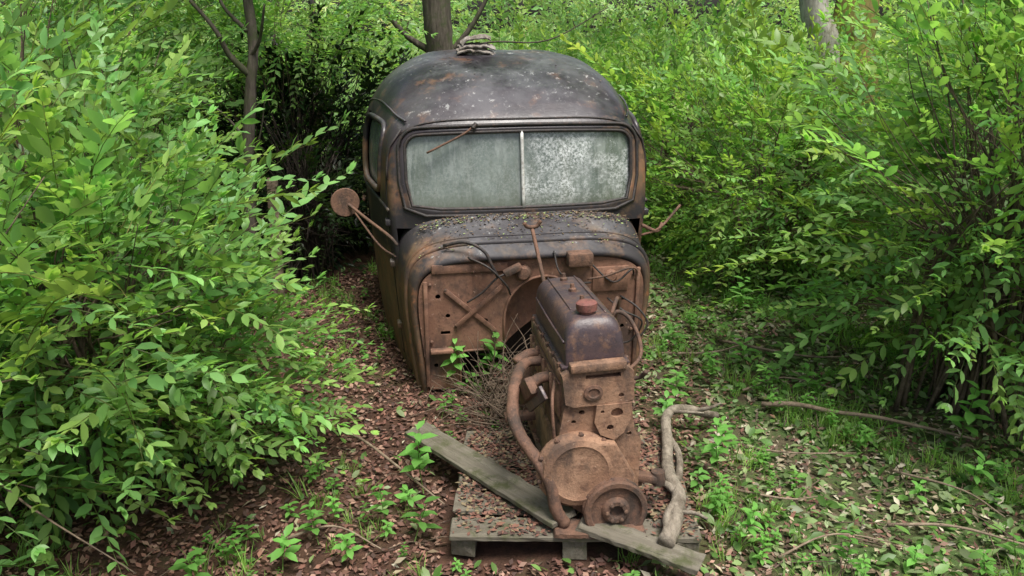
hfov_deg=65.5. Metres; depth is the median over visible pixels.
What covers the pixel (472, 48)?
crumpled roof vent cap
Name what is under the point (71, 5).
tall shrub
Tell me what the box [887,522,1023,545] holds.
fallen branch
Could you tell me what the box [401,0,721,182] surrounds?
spirea shrub
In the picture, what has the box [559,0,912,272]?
spirea shrub
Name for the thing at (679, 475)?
root strand
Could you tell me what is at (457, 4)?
background trees
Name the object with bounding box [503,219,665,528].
rusty engine
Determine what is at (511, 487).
loose plank
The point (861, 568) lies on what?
undergrowth
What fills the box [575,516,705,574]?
loose plank
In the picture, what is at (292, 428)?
leafy shrub
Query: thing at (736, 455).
grass
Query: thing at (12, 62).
leafy shrub
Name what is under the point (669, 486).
root knot
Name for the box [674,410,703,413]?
root fork
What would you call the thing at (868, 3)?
mossy tree
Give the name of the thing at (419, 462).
broadleaf weeds
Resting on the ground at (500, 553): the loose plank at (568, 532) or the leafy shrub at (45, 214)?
the leafy shrub at (45, 214)
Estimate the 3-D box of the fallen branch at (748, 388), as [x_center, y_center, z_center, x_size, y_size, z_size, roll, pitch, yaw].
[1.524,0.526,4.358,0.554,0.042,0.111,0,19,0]
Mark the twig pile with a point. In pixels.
(500, 403)
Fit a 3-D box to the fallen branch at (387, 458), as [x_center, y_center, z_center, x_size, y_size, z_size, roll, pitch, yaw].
[-0.569,0.777,3.590,0.033,0.058,0.837,-16,25,-39]
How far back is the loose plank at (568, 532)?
2.96 m
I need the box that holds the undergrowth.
[1,230,1023,575]
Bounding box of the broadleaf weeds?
[169,276,1023,575]
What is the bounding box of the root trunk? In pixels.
[658,404,718,548]
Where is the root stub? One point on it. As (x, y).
(690, 512)
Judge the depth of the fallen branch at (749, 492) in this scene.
3.34 m
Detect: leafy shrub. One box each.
[0,0,270,321]
[0,0,321,575]
[0,0,324,440]
[0,0,395,575]
[39,198,382,534]
[684,0,1023,450]
[741,0,1023,391]
[888,65,1023,262]
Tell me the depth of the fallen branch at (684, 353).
4.75 m
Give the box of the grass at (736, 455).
[0,211,1023,575]
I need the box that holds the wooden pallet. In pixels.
[449,428,701,559]
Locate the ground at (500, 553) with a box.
[0,33,1023,575]
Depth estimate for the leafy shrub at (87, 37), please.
4.49 m
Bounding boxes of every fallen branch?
[285,525,380,548]
[336,428,444,504]
[662,340,751,354]
[719,339,847,357]
[735,488,817,499]
[742,377,843,390]
[745,446,854,453]
[761,401,975,439]
[777,533,909,557]
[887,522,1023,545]
[892,469,1004,516]
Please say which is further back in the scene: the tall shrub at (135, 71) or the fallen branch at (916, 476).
the tall shrub at (135, 71)
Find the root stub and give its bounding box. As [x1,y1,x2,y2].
[682,510,707,519]
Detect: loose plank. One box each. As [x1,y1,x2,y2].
[404,422,575,528]
[553,518,646,539]
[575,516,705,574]
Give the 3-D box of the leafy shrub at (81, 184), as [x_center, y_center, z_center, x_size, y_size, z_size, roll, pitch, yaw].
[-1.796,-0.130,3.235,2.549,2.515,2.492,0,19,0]
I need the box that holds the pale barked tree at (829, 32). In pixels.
[789,0,839,235]
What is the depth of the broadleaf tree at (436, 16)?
6.85 m
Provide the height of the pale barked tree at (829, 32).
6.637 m
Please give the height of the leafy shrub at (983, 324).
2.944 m
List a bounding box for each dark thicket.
[183,0,420,273]
[206,68,373,293]
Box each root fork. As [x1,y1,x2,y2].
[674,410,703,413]
[697,402,720,411]
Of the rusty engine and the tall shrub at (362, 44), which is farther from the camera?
the tall shrub at (362, 44)
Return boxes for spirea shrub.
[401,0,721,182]
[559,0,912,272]
[614,0,965,310]
[750,0,1023,284]
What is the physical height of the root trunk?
0.162 m
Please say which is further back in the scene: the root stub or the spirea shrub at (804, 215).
the spirea shrub at (804, 215)
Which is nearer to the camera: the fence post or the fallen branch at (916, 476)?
the fallen branch at (916, 476)
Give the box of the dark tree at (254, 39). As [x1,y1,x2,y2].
[133,0,265,318]
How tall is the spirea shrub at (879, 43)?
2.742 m
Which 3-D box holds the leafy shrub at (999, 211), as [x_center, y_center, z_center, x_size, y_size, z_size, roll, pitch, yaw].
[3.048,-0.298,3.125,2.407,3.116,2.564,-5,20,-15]
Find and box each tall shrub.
[0,0,144,237]
[0,0,333,266]
[106,0,438,239]
[902,0,1022,268]
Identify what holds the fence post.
on the ground at (500, 553)
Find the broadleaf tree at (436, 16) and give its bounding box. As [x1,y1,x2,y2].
[378,0,608,52]
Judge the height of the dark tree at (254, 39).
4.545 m
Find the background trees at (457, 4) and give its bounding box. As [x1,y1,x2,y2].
[0,0,1023,183]
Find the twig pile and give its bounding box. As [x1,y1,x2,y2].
[126,295,1023,575]
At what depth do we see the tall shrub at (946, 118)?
5.58 m
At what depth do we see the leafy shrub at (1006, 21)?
4.46 m
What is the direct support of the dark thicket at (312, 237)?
on the ground at (500, 553)
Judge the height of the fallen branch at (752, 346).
0.045 m
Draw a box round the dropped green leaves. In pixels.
[5,224,1023,575]
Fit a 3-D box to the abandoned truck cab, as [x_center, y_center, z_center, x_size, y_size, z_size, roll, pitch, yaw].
[-0.091,-0.551,4.973,2.001,1.780,2.101,-3,19,-9]
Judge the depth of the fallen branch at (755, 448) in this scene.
3.67 m
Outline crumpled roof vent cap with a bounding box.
[456,34,495,54]
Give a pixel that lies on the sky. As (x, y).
(714, 2)
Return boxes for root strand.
[662,437,683,525]
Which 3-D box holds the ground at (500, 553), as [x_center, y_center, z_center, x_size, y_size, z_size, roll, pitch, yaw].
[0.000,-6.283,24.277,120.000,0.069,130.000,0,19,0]
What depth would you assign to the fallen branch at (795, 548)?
3.05 m
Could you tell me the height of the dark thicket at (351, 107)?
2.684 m
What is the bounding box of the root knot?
[664,481,675,492]
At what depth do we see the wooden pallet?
3.12 m
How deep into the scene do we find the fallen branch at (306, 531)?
3.10 m
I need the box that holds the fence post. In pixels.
[266,178,284,301]
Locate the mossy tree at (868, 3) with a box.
[826,0,881,246]
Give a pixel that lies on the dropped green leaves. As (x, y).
(925, 540)
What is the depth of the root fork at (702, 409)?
3.85 m
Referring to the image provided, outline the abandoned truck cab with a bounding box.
[330,49,680,393]
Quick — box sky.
[1,0,1023,32]

